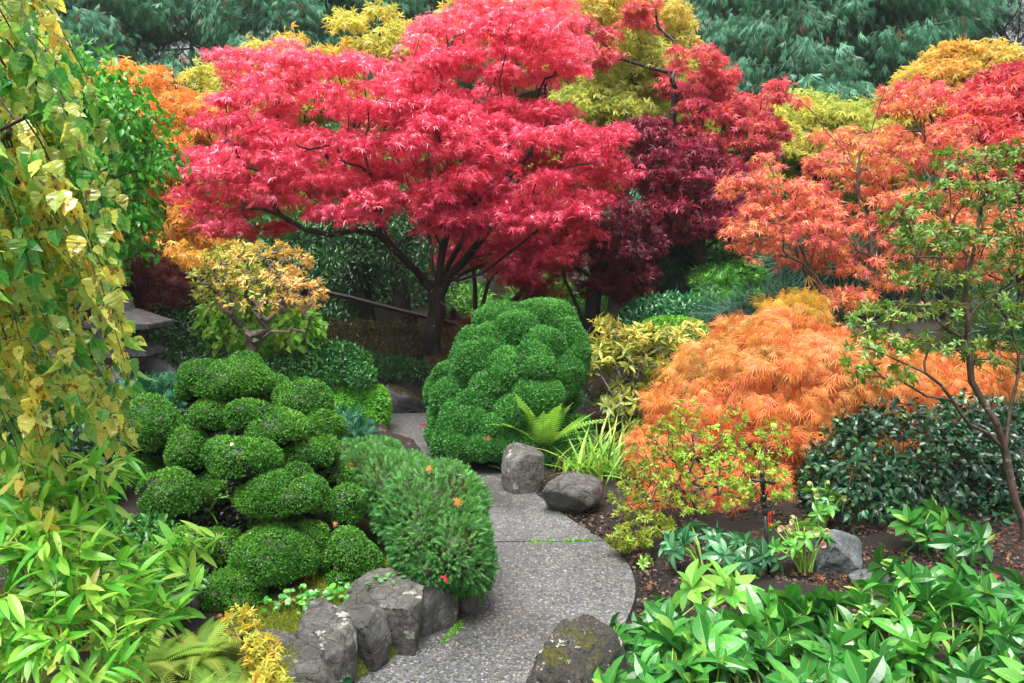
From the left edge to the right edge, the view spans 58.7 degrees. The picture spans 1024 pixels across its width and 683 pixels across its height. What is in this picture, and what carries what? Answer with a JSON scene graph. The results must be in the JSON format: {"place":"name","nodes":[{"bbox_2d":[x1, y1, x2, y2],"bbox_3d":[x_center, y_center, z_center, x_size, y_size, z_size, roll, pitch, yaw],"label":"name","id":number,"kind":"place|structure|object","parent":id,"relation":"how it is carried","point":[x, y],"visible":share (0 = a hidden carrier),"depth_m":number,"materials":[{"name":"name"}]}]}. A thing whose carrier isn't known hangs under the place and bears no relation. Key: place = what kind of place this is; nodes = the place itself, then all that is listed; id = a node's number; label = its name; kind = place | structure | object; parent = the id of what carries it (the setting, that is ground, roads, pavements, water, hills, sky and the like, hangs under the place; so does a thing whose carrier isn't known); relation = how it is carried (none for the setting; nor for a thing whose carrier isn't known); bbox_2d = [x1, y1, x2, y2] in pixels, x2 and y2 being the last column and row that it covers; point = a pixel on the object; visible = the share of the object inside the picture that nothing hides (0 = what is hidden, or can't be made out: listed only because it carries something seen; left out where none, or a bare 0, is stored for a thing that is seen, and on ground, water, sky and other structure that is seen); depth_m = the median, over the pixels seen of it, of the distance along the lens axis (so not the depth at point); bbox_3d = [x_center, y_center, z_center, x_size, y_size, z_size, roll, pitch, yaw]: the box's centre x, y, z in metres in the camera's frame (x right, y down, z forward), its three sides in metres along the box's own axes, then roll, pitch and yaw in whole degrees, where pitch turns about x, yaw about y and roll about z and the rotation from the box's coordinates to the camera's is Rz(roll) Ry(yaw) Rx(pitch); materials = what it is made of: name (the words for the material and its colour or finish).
{"place":"outdoors","nodes":[
{"label":"outdoors","id":0,"kind":"place"},
{"bbox_2d":[352,541,635,682],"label":"path","id":1,"kind":"structure","parent":0,"point":[538,592],"depth_m":4.74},
{"bbox_2d":[388,413,603,541],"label":"path","id":2,"kind":"structure","parent":0,"point":[522,517],"depth_m":6.40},
{"bbox_2d":[0,245,1023,682],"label":"ground","id":3,"kind":"structure","parent":0,"point":[710,519],"depth_m":5.68,"materials":[{"name":"soil"}]},
{"bbox_2d":[1,350,122,511],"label":"evergreen shrub","id":4,"kind":"object","parent":3,"relation":"on","point":[76,444],"visible":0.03,"depth_m":5.50,"materials":[{"name":"green plant"}]},
{"bbox_2d":[0,439,145,681],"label":"dwarf bamboo","id":5,"kind":"object","parent":3,"relation":"on","point":[106,506],"visible":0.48,"depth_m":2.57,"materials":[{"name":"plant"}]},
{"bbox_2d":[0,0,155,532],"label":"weeping birch","id":6,"kind":"object","parent":3,"relation":"on","point":[60,236],"visible":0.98,"depth_m":2.15,"materials":[{"name":"yellow plant"}]},
{"bbox_2d":[0,466,168,682],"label":"dwarf bamboo","id":7,"kind":"object","parent":3,"relation":"on","point":[57,579],"visible":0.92,"depth_m":2.18,"materials":[{"name":"plant"}]},
{"bbox_2d":[1,511,209,616],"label":"fern bank","id":8,"kind":"structure","parent":3,"relation":"on","point":[130,527],"depth_m":4.23,"materials":[{"name":"green plant"}]},
{"bbox_2d":[38,0,201,214],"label":"cedar","id":9,"kind":"object","parent":3,"relation":"on","point":[107,22],"visible":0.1,"depth_m":22.00,"materials":[{"name":"green plant"}]},
{"bbox_2d":[43,34,199,409],"bbox_3d":[-3.985,-1.058,8.283,2.189,3.462,2.054,0,7,0],"label":"dogwood","id":10,"kind":"object","parent":3,"relation":"on","point":[114,96],"visible":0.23,"depth_m":7.93,"materials":[{"name":"green plant"}]},
{"bbox_2d":[63,367,191,448],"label":"juniper","id":11,"kind":"object","parent":3,"relation":"on","point":[163,384],"visible":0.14,"depth_m":6.67,"materials":[{"name":"green plant"}]},
{"bbox_2d":[81,300,176,386],"bbox_3d":[-3.348,0.192,7.989,0.902,1.116,0.902,6,9,38],"label":"stone lantern","id":12,"kind":"object","parent":3,"relation":"on","point":[149,360],"visible":0.27,"depth_m":7.88,"materials":[{"name":"stone"}]},
{"bbox_2d":[91,238,207,341],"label":"laceleaf maple","id":13,"kind":"object","parent":3,"relation":"on","point":[162,279],"visible":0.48,"depth_m":9.00,"materials":[{"name":"red plant"}]},
{"bbox_2d":[77,625,224,682],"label":"fern","id":14,"kind":"object","parent":3,"relation":"on","point":[185,649],"visible":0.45,"depth_m":3.58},
{"bbox_2d":[82,520,226,682],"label":"dwarf bamboo","id":15,"kind":"object","parent":3,"relation":"on","point":[162,596],"visible":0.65,"depth_m":2.51,"materials":[{"name":"plant"}]},
{"bbox_2d":[81,55,245,334],"bbox_3d":[-4.957,-2.008,12.581,2.668,3.949,3.105,0,7,0],"label":"orange maple","id":16,"kind":"object","parent":3,"relation":"on","point":[189,105],"visible":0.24,"depth_m":12.18,"materials":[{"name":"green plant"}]},
{"bbox_2d":[104,296,229,370],"bbox_3d":[-3.379,0.166,9.146,1.574,1.378,0.920,5,9,32],"label":"evergreen shrub","id":17,"kind":"object","parent":3,"relation":"on","point":[177,346],"visible":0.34,"depth_m":8.85,"materials":[{"name":"green plant"}]},
{"bbox_2d":[136,612,264,682],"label":"fern","id":18,"kind":"object","parent":3,"relation":"on","point":[206,636],"visible":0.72,"depth_m":3.67,"materials":[{"name":"plant"}]},
{"bbox_2d":[120,0,285,245],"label":"cedar","id":19,"kind":"object","parent":3,"relation":"on","point":[185,9],"visible":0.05,"depth_m":23.29,"materials":[{"name":"green plant"}]},
{"bbox_2d":[112,349,385,614],"bbox_3d":[-1.425,0.690,4.889,1.173,1.212,1.534,-5,9,-33],"label":"cloud pruned conifer","id":20,"kind":"object","parent":3,"relation":"on","point":[294,491],"visible":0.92,"depth_m":4.69,"materials":[{"name":"green plant"}]},
{"bbox_2d":[185,239,330,352],"bbox_3d":[-2.400,-0.105,8.686,1.287,1.755,1.203,7,10,43],"label":"azalea","id":21,"kind":"object","parent":3,"relation":"on","point":[238,281],"visible":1,"depth_m":8.52,"materials":[{"name":"yellow plant"}]},
{"bbox_2d":[188,257,329,363],"bbox_3d":[-2.503,-0.028,9.341,1.418,1.688,1.372,0,7,0],"label":"leafy shrub","id":22,"kind":"object","parent":3,"relation":"on","point":[270,344],"visible":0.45,"depth_m":8.89,"materials":[{"name":"green plant"}]},
{"bbox_2d":[236,628,284,670],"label":"azalea","id":23,"kind":"object","parent":3,"relation":"on","point":[255,642],"visible":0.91,"depth_m":3.46,"materials":[{"name":"yellow plant"}]},
{"bbox_2d":[246,628,336,682],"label":"wall stone","id":24,"kind":"object","parent":3,"relation":"on","point":[310,666],"visible":0.38,"depth_m":3.76,"materials":[{"name":"stone"}]},
{"bbox_2d":[192,0,427,262],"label":"cedar","id":25,"kind":"object","parent":3,"relation":"on","point":[307,16],"visible":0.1,"depth_m":21.09,"materials":[{"name":"green plant"}]},
{"bbox_2d":[262,337,377,392],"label":"evergreen shrub","id":26,"kind":"object","parent":3,"relation":"on","point":[346,377],"visible":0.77,"depth_m":8.76,"materials":[{"name":"green plant"}]},
{"bbox_2d":[175,0,469,320],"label":"yellow maple","id":27,"kind":"object","parent":3,"relation":"on","point":[375,44],"visible":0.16,"depth_m":13.89,"materials":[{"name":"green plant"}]},
{"bbox_2d":[294,597,357,682],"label":"wall stone","id":28,"kind":"object","parent":3,"relation":"on","point":[327,629],"visible":0.72,"depth_m":3.95,"materials":[{"name":"stone"}]},
{"bbox_2d":[238,556,425,682],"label":"moss","id":29,"kind":"object","parent":3,"relation":"on","point":[284,622],"visible":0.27,"depth_m":4.12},
{"bbox_2d":[282,157,438,330],"bbox_3d":[-2.188,-1.526,13.662,2.343,2.711,2.579,0,7,0],"label":"shade tree","id":30,"kind":"object","parent":3,"relation":"on","point":[362,286],"visible":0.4,"depth_m":13.20,"materials":[{"name":"green plant"}]},
{"bbox_2d":[331,383,392,428],"bbox_3d":[-1.587,0.693,8.834,0.854,0.568,0.811,0,7,0],"label":"heath mat","id":31,"kind":"object","parent":3,"relation":"on","point":[374,401],"visible":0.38,"depth_m":8.68,"materials":[{"name":"green plant"}]},
{"bbox_2d":[338,588,391,671],"bbox_3d":[-0.715,1.367,4.209,0.315,0.352,0.252,6,10,41],"label":"wall stone","id":32,"kind":"object","parent":3,"relation":"on","point":[367,613],"visible":0.6,"depth_m":4.14,"materials":[{"name":"stone"}]},
{"bbox_2d":[314,317,424,363],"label":"azalea hedge","id":33,"kind":"object","parent":3,"relation":"on","point":[420,354],"visible":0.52,"depth_m":10.87,"materials":[{"name":"brown plant"}]},
{"bbox_2d":[347,568,423,655],"bbox_3d":[-0.592,1.337,4.401,0.418,0.363,0.299,6,9,39],"label":"wall stone","id":34,"kind":"object","parent":3,"relation":"on","point":[401,601],"visible":0.69,"depth_m":4.29,"materials":[{"name":"stone"}]},
{"bbox_2d":[352,348,433,382],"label":"evergreen shrub","id":35,"kind":"object","parent":3,"relation":"on","point":[395,366],"visible":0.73,"depth_m":9.95,"materials":[{"name":"green plant"}]},
{"bbox_2d":[325,154,461,335],"bbox_3d":[-1.627,-1.421,13.280,2.191,2.622,2.434,0,7,0],"label":"shade tree","id":36,"kind":"object","parent":3,"relation":"on","point":[400,278],"visible":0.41,"depth_m":12.87,"materials":[{"name":"green plant"}]},
{"bbox_2d":[308,0,497,258],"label":"cedar","id":37,"kind":"object","parent":3,"relation":"on","point":[411,8],"visible":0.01,"depth_m":22.99,"materials":[{"name":"green plant"}]},
{"bbox_2d":[160,0,646,367],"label":"japanese maple","id":38,"kind":"object","parent":3,"relation":"on","point":[464,199],"visible":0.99,"depth_m":9.43,"materials":[{"name":"red plant"}]},
{"bbox_2d":[341,440,499,601],"bbox_3d":[-0.497,0.950,5.095,0.759,0.678,1.460,-4,8,-28],"label":"dwarf spruce","id":39,"kind":"object","parent":3,"relation":"on","point":[431,532],"visible":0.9,"depth_m":4.67,"materials":[{"name":"green plant"}]},
{"bbox_2d":[400,563,458,637],"bbox_3d":[-0.453,1.286,4.601,0.299,0.418,0.276,7,10,42],"label":"wall stone","id":40,"kind":"object","parent":3,"relation":"on","point":[440,611],"visible":0.27,"depth_m":4.48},
{"bbox_2d":[422,296,592,464],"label":"clipped conifer dome","id":41,"kind":"structure","parent":3,"relation":"on","point":[534,354],"depth_m":7.62,"materials":[{"name":"green plant"}]},
{"bbox_2d":[428,228,591,311],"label":"red maple","id":42,"kind":"object","parent":3,"relation":"on","point":[539,291],"visible":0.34,"depth_m":11.90,"materials":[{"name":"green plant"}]},
{"bbox_2d":[501,442,543,494],"bbox_3d":[0.082,0.991,6.984,0.333,0.400,0.417,0,7,0],"label":"boulder","id":43,"kind":"object","parent":3,"relation":"on","point":[522,468],"visible":0.94,"depth_m":6.84,"materials":[{"name":"stone"}]},
{"bbox_2d":[81,78,1016,298],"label":"woodland","id":44,"kind":"object","parent":3,"relation":"on","point":[405,186],"depth_m":18.49,"materials":[{"name":"green plant"}]},
{"bbox_2d":[493,392,614,450],"bbox_3d":[0.286,0.691,7.579,1.155,0.664,1.045,0,7,0],"label":"fern","id":45,"kind":"object","parent":3,"relation":"on","point":[555,417],"visible":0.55,"depth_m":7.38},
{"bbox_2d":[431,0,708,300],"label":"yellow maple","id":46,"kind":"object","parent":3,"relation":"on","point":[674,15],"visible":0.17,"depth_m":16.25,"materials":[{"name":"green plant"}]},
{"bbox_2d":[541,472,603,515],"bbox_3d":[0.435,1.092,6.429,0.420,0.340,0.360,2,8,17],"label":"boulder","id":47,"kind":"object","parent":3,"relation":"on","point":[573,493],"visible":0.98,"depth_m":6.31,"materials":[{"name":"stone"}]},
{"bbox_2d":[537,412,608,468],"bbox_3d":[0.496,0.812,7.813,0.732,0.514,0.946,0,7,0],"label":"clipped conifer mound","id":48,"kind":"object","parent":3,"relation":"on","point":[550,458],"visible":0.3,"depth_m":7.50,"materials":[{"name":"green plant"}]},
{"bbox_2d":[526,613,631,682],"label":"boulder","id":49,"kind":"object","parent":3,"relation":"on","point":[582,647],"visible":0.94,"depth_m":3.62,"materials":[{"name":"stone"}]},
{"bbox_2d":[537,427,649,491],"bbox_3d":[0.615,0.866,7.089,1.153,0.443,1.141,0,7,0],"label":"daylily","id":50,"kind":"object","parent":3,"relation":"on","point":[600,469],"visible":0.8,"depth_m":7.12,"materials":[{"name":"green plant"}]},
{"bbox_2d":[521,195,673,351],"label":"purple maple","id":51,"kind":"object","parent":3,"relation":"on","point":[631,247],"visible":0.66,"depth_m":11.11,"materials":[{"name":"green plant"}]},
{"bbox_2d":[187,406,1023,666],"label":"leaf litter","id":52,"kind":"object","parent":3,"relation":"on","point":[846,575],"visible":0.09,"depth_m":5.45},
{"bbox_2d":[522,25,732,323],"bbox_3d":[1.787,-2.563,14.090,3.947,4.604,2.595,-4,8,-27],"label":"yellow maple","id":53,"kind":"object","parent":3,"relation":"on","point":[621,92],"visible":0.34,"depth_m":13.15,"materials":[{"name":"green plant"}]},
{"bbox_2d":[603,510,676,553],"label":"azalea","id":54,"kind":"object","parent":3,"relation":"on","point":[625,545],"visible":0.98,"depth_m":5.52,"materials":[{"name":"yellow plant"}]},
{"bbox_2d":[609,612,673,662],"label":"hellebore","id":55,"kind":"object","parent":3,"relation":"on","point":[633,648],"visible":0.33,"depth_m":4.01,"materials":[{"name":"green plant"}]},
{"bbox_2d":[592,655,695,682],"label":"hellebore","id":56,"kind":"object","parent":3,"relation":"on","point":[611,673],"visible":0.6,"depth_m":3.50,"materials":[{"name":"green plant"}]},
{"bbox_2d":[584,311,714,437],"bbox_3d":[1.273,0.292,8.416,1.339,1.086,1.300,0,7,0],"label":"rhododendron","id":57,"kind":"object","parent":3,"relation":"on","point":[604,347],"visible":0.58,"depth_m":8.29,"materials":[{"name":"yellow plant"}]},
{"bbox_2d":[613,288,714,361],"bbox_3d":[1.880,-0.200,11.009,1.327,0.903,1.440,0,7,0],"label":"shrub","id":58,"kind":"object","parent":3,"relation":"on","point":[635,308],"visible":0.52,"depth_m":10.73,"materials":[{"name":"green plant"}]},
{"bbox_2d":[630,583,704,646],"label":"hellebore","id":59,"kind":"object","parent":3,"relation":"on","point":[664,607],"visible":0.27,"depth_m":4.30,"materials":[{"name":"green plant"}]},
{"bbox_2d":[626,625,717,682],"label":"hellebore","id":60,"kind":"object","parent":3,"relation":"on","point":[644,663],"visible":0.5,"depth_m":3.67,"materials":[{"name":"green plant"}]},
{"bbox_2d":[565,0,797,188],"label":"rose red maple","id":61,"kind":"object","parent":3,"relation":"on","point":[733,109],"visible":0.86,"depth_m":12.53,"materials":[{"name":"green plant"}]},
{"bbox_2d":[619,112,771,277],"bbox_3d":[2.412,-1.441,11.861,2.159,3.108,2.034,0,7,0],"label":"maroon maple","id":62,"kind":"object","parent":3,"relation":"on","point":[668,191],"visible":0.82,"depth_m":11.43,"materials":[{"name":"red plant"}]},
{"bbox_2d":[649,602,744,682],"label":"hellebore","id":63,"kind":"object","parent":3,"relation":"on","point":[710,614],"visible":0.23,"depth_m":4.01,"materials":[{"name":"green plant"}]},
{"bbox_2d":[606,398,794,521],"bbox_3d":[1.231,0.814,5.901,1.234,0.822,0.823,0,7,0],"label":"azalea","id":64,"kind":"object","parent":3,"relation":"on","point":[695,509],"visible":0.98,"depth_m":5.92,"materials":[{"name":"green plant"}]},
{"bbox_2d":[659,519,745,570],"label":"hellebore","id":65,"kind":"object","parent":3,"relation":"on","point":[717,547],"visible":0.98,"depth_m":5.11,"materials":[{"name":"green plant"}]},
{"bbox_2d":[607,0,808,257],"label":"cedar","id":66,"kind":"object","parent":3,"relation":"on","point":[718,26],"visible":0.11,"depth_m":24.59,"materials":[{"name":"green plant"}]},
{"bbox_2d":[670,638,774,682],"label":"hellebore","id":67,"kind":"object","parent":3,"relation":"on","point":[702,665],"visible":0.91,"depth_m":3.52,"materials":[{"name":"green plant"}]},
{"bbox_2d":[672,557,785,626],"bbox_3d":[1.067,1.228,4.251,0.489,0.398,0.523,-4,9,-31],"label":"hellebore","id":68,"kind":"object","parent":3,"relation":"on","point":[730,588],"visible":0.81,"depth_m":4.27,"materials":[{"name":"green plant"}]},
{"bbox_2d":[681,609,777,682],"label":"hellebore","id":69,"kind":"object","parent":3,"relation":"on","point":[718,638],"visible":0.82,"depth_m":3.76,"materials":[{"name":"green plant"}]},
{"bbox_2d":[683,255,789,306],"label":"green maple","id":70,"kind":"object","parent":3,"relation":"on","point":[729,274],"visible":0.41,"depth_m":11.13,"materials":[{"name":"green plant"}]},
{"bbox_2d":[726,531,786,576],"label":"hellebore","id":71,"kind":"object","parent":3,"relation":"on","point":[759,559],"visible":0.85,"depth_m":5.00,"materials":[{"name":"green plant"}]},
{"bbox_2d":[709,648,808,682],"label":"hellebore","id":72,"kind":"object","parent":3,"relation":"on","point":[785,675],"visible":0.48,"depth_m":3.52,"materials":[{"name":"green plant"}]},
{"bbox_2d":[683,262,853,340],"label":"weeping pine","id":73,"kind":"object","parent":3,"relation":"on","point":[721,309],"visible":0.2,"depth_m":10.35,"materials":[{"name":"green plant"}]},
{"bbox_2d":[748,276,834,357],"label":"laceleaf maple","id":74,"kind":"object","parent":3,"relation":"on","point":[812,303],"visible":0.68,"depth_m":8.50,"materials":[{"name":"orange plant"}]},
{"bbox_2d":[761,515,836,574],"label":"hellebore","id":75,"kind":"object","parent":3,"relation":"on","point":[797,541],"visible":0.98,"depth_m":5.08,"materials":[{"name":"green plant"}]},
{"bbox_2d":[758,584,841,660],"bbox_3d":[1.292,1.294,4.193,0.453,0.339,0.512,0,7,0],"label":"hellebore","id":76,"kind":"object","parent":3,"relation":"on","point":[790,595],"visible":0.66,"depth_m":4.18,"materials":[{"name":"green plant"}]},
{"bbox_2d":[760,603,845,682],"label":"hellebore","id":77,"kind":"object","parent":3,"relation":"on","point":[821,658],"visible":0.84,"depth_m":3.71,"materials":[{"name":"green plant"}]},
{"bbox_2d":[706,86,931,216],"bbox_3d":[5.092,-2.313,15.005,3.965,3.802,2.957,0,7,0],"label":"yellow maple","id":78,"kind":"object","parent":3,"relation":"on","point":[833,113],"visible":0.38,"depth_m":14.35,"materials":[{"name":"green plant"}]},
{"bbox_2d":[616,302,1023,515],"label":"laceleaf maple","id":79,"kind":"object","parent":3,"relation":"on","point":[794,391],"visible":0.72,"depth_m":6.88,"materials":[{"name":"orange plant"}]},
{"bbox_2d":[807,529,862,575],"bbox_3d":[1.861,1.220,5.189,0.309,0.280,0.268,0,7,0],"label":"boulder","id":80,"kind":"object","parent":3,"relation":"on","point":[844,553],"visible":0.77,"depth_m":5.09,"materials":[{"name":"stone"}]},
{"bbox_2d":[791,585,885,654],"bbox_3d":[1.522,1.276,4.191,0.371,0.278,0.459,-4,8,-29],"label":"hellebore","id":81,"kind":"object","parent":3,"relation":"on","point":[835,604],"visible":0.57,"depth_m":4.21,"materials":[{"name":"green plant"}]},
{"bbox_2d":[751,227,936,329],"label":"weeping pine","id":82,"kind":"object","parent":3,"relation":"on","point":[849,281],"visible":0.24,"depth_m":10.67,"materials":[{"name":"green plant"}]},
{"bbox_2d":[707,0,1000,282],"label":"cedar","id":83,"kind":"object","parent":3,"relation":"on","point":[832,55],"visible":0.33,"depth_m":21.02,"materials":[{"name":"green plant"}]},
{"bbox_2d":[821,629,914,682],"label":"hellebore","id":84,"kind":"object","parent":3,"relation":"on","point":[852,669],"visible":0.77,"depth_m":3.46,"materials":[{"name":"green plant"}]},
{"bbox_2d":[712,75,1023,350],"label":"coral maple","id":85,"kind":"object","parent":3,"relation":"on","point":[815,205],"visible":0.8,"depth_m":9.49,"materials":[{"name":"orange plant"}]},
{"bbox_2d":[842,571,915,641],"bbox_3d":[1.733,1.247,4.274,0.325,0.264,0.474,0,7,0],"label":"hellebore","id":86,"kind":"object","parent":3,"relation":"on","point":[874,584],"visible":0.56,"depth_m":4.34,"materials":[{"name":"green plant"}]},
{"bbox_2d":[852,598,949,682],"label":"hellebore","id":87,"kind":"object","parent":3,"relation":"on","point":[902,629],"visible":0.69,"depth_m":3.88,"materials":[{"name":"green plant"}]},
{"bbox_2d":[792,388,1023,532],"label":"hydrangea","id":88,"kind":"object","parent":3,"relation":"on","point":[983,462],"visible":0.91,"depth_m":6.00,"materials":[{"name":"green plant"}]},
{"bbox_2d":[867,544,969,610],"bbox_3d":[2.091,1.223,4.658,0.516,0.352,0.453,3,8,22],"label":"hellebore","id":89,"kind":"object","parent":3,"relation":"on","point":[959,572],"visible":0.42,"depth_m":4.59,"materials":[{"name":"green plant"}]},
{"bbox_2d":[888,494,955,552],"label":"hellebore","id":90,"kind":"object","parent":3,"relation":"on","point":[907,515],"visible":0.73,"depth_m":5.29,"materials":[{"name":"green plant"}]},
{"bbox_2d":[821,0,1023,228],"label":"cedar","id":91,"kind":"object","parent":3,"relation":"on","point":[984,11],"visible":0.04,"depth_m":22.86,"materials":[{"name":"green plant"}]},
{"bbox_2d":[858,640,987,682],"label":"hellebore","id":92,"kind":"object","parent":3,"relation":"on","point":[930,674],"visible":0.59,"depth_m":3.66,"materials":[{"name":"green plant"}]},
{"bbox_2d":[835,136,1023,540],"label":"rhododendron tree","id":93,"kind":"object","parent":3,"relation":"on","point":[944,241],"visible":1,"depth_m":5.14,"materials":[{"name":"green plant"}]},
{"bbox_2d":[845,35,1023,318],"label":"golden maple","id":94,"kind":"object","parent":3,"relation":"on","point":[953,63],"visible":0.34,"depth_m":13.94,"materials":[{"name":"yellow plant"}]},
{"bbox_2d":[881,544,992,618],"bbox_3d":[2.141,1.215,4.569,0.539,0.324,0.418,3,8,20],"label":"hellebore","id":95,"kind":"object","parent":3,"relation":"on","point":[906,576],"visible":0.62,"depth_m":4.49,"materials":[{"name":"green plant"}]},
{"bbox_2d":[873,57,1023,303],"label":"scarlet maple","id":96,"kind":"object","parent":3,"relation":"on","point":[992,108],"visible":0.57,"depth_m":10.54,"materials":[{"name":"red plant"}]},
{"bbox_2d":[907,506,994,566],"bbox_3d":[2.483,1.099,5.173,0.412,0.275,0.450,0,7,0],"label":"hellebore","id":97,"kind":"object","parent":3,"relation":"on","point":[954,541],"visible":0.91,"depth_m":5.04,"materials":[{"name":"green plant"}]},
{"bbox_2d":[908,582,1012,644],"bbox_3d":[2.011,1.246,4.106,0.358,0.286,0.473,0,7,0],"label":"hellebore","id":98,"kind":"object","parent":3,"relation":"on","point":[952,598],"visible":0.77,"depth_m":4.18,"materials":[{"name":"green plant"}]},
{"bbox_2d":[916,614,1021,682],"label":"hellebore","id":99,"kind":"object","parent":3,"relation":"on","point":[966,668],"visible":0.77,"depth_m":3.65,"materials":[{"name":"green plant"}]},
{"bbox_2d":[928,281,1023,423],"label":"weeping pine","id":100,"kind":"object","parent":3,"relation":"on","point":[992,331],"visible":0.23,"depth_m":8.69,"materials":[{"name":"green plant"}]},
{"bbox_2d":[956,601,1023,658],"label":"hellebore","id":101,"kind":"object","parent":3,"relation":"on","point":[1014,634],"visible":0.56,"depth_m":3.90,"materials":[{"name":"green plant"}]},
{"bbox_2d":[963,567,1023,614],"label":"hellebore","id":102,"kind":"object","parent":3,"relation":"on","point":[990,587],"visible":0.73,"depth_m":4.29,"materials":[{"name":"green plant"}]},
{"bbox_2d":[643,226,717,310],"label":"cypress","id":103,"kind":"object","parent":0,"point":[677,262],"visible":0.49,"depth_m":12.17,"materials":[{"name":"green plant"}]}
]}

